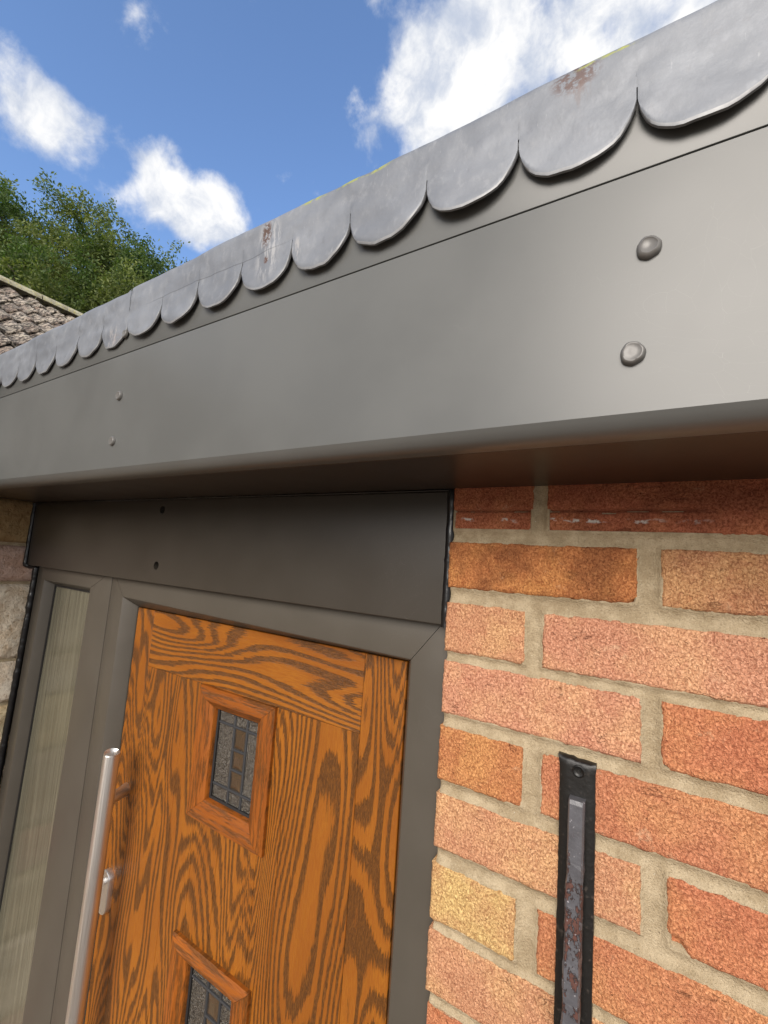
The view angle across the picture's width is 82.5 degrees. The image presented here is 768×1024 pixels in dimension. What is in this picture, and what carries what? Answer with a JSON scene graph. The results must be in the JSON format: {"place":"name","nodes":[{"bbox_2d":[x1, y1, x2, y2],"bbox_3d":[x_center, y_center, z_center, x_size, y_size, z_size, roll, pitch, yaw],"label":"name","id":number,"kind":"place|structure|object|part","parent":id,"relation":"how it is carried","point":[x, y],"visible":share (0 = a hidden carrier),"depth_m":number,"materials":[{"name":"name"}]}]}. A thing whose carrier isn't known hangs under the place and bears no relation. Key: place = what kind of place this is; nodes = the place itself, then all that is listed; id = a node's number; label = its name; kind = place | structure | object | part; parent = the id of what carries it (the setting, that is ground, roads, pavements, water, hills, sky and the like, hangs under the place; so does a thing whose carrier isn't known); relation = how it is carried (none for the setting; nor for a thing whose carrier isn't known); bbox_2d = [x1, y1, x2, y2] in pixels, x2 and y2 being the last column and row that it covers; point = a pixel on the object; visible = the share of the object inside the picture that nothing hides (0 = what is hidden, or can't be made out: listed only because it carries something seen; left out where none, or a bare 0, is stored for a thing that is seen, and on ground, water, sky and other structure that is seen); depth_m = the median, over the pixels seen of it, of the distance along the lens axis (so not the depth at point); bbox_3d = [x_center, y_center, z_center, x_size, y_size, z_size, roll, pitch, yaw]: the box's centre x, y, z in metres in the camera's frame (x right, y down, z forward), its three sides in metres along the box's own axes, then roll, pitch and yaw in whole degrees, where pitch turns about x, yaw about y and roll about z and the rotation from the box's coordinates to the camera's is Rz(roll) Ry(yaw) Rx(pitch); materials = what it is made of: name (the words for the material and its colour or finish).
{"place":"outdoors","nodes":[
{"label":"outdoors","id":0,"kind":"place"},
{"bbox_2d":[0,0,716,272],"label":"sky","id":1,"kind":"structure","parent":0,"point":[206,123],"materials":[{"name":"blue"}]},
{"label":"ground","id":2,"kind":"structure","parent":0,"visible":0},
{"bbox_2d":[0,168,189,313],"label":"oak tree","id":3,"kind":"object","parent":2,"relation":"on","point":[99,279],"visible":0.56,"depth_m":18.36,"materials":[{"name":"green plant"}]},
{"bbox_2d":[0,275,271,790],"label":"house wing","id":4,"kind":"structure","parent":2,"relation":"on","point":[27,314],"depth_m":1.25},
{"bbox_2d":[23,489,454,627],"bbox_3d":[-0.464,0.067,0.929,1.316,0.194,0.032,0,-8,32],"label":"header panel","id":5,"kind":"object","parent":4,"relation":"attached to","point":[384,553],"visible":1,"depth_m":0.75,"materials":[{"name":"black metal"}]},
{"bbox_2d":[0,81,767,501],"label":"porch roof","id":6,"kind":"structure","parent":4,"relation":"attached to","point":[602,319],"depth_m":0.39,"materials":[{"name":"metal"}]},
{"bbox_2d":[0,0,767,386],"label":"lead flashing","id":7,"kind":"object","parent":6,"relation":"attached to","point":[700,64],"visible":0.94,"depth_m":0.40,"materials":[{"name":"grey metal"}]},
{"bbox_2d":[300,489,454,495],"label":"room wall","id":8,"kind":"structure","parent":2,"relation":"on","point":[374,491],"depth_m":1.92,"materials":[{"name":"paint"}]},
{"bbox_2d":[425,479,767,1023],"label":"brick wall","id":9,"kind":"structure","parent":2,"relation":"on","point":[617,633],"depth_m":0.46,"materials":[{"name":"brick"}]},
{"bbox_2d":[0,566,446,1023],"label":"door frame","id":10,"kind":"object","parent":9,"relation":"attached to","point":[62,732],"visible":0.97,"depth_m":0.99,"materials":[{"name":"grey plastic"}]},
{"bbox_2d":[65,607,409,1023],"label":"front door","id":11,"kind":"structure","parent":10,"relation":"in","point":[244,840],"depth_m":0.76,"materials":[{"name":"brown wood"}]},
{"bbox_3d":[-0.307,0.894,0.749,0.202,0.239,0.029,0,-8,32],"label":"window","id":12,"kind":"part","parent":11,"relation":"part of","materials":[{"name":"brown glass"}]},
{"bbox_3d":[-0.277,0.457,0.799,0.202,0.239,0.029,0,-8,32],"label":"window","id":13,"kind":"part","parent":11,"relation":"part of","materials":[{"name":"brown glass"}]},
{"bbox_2d":[554,751,596,1023],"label":"wall bracket","id":14,"kind":"object","parent":9,"relation":"attached to","point":[573,1003],"depth_m":0.44,"materials":[{"name":"black metal"}]}
]}

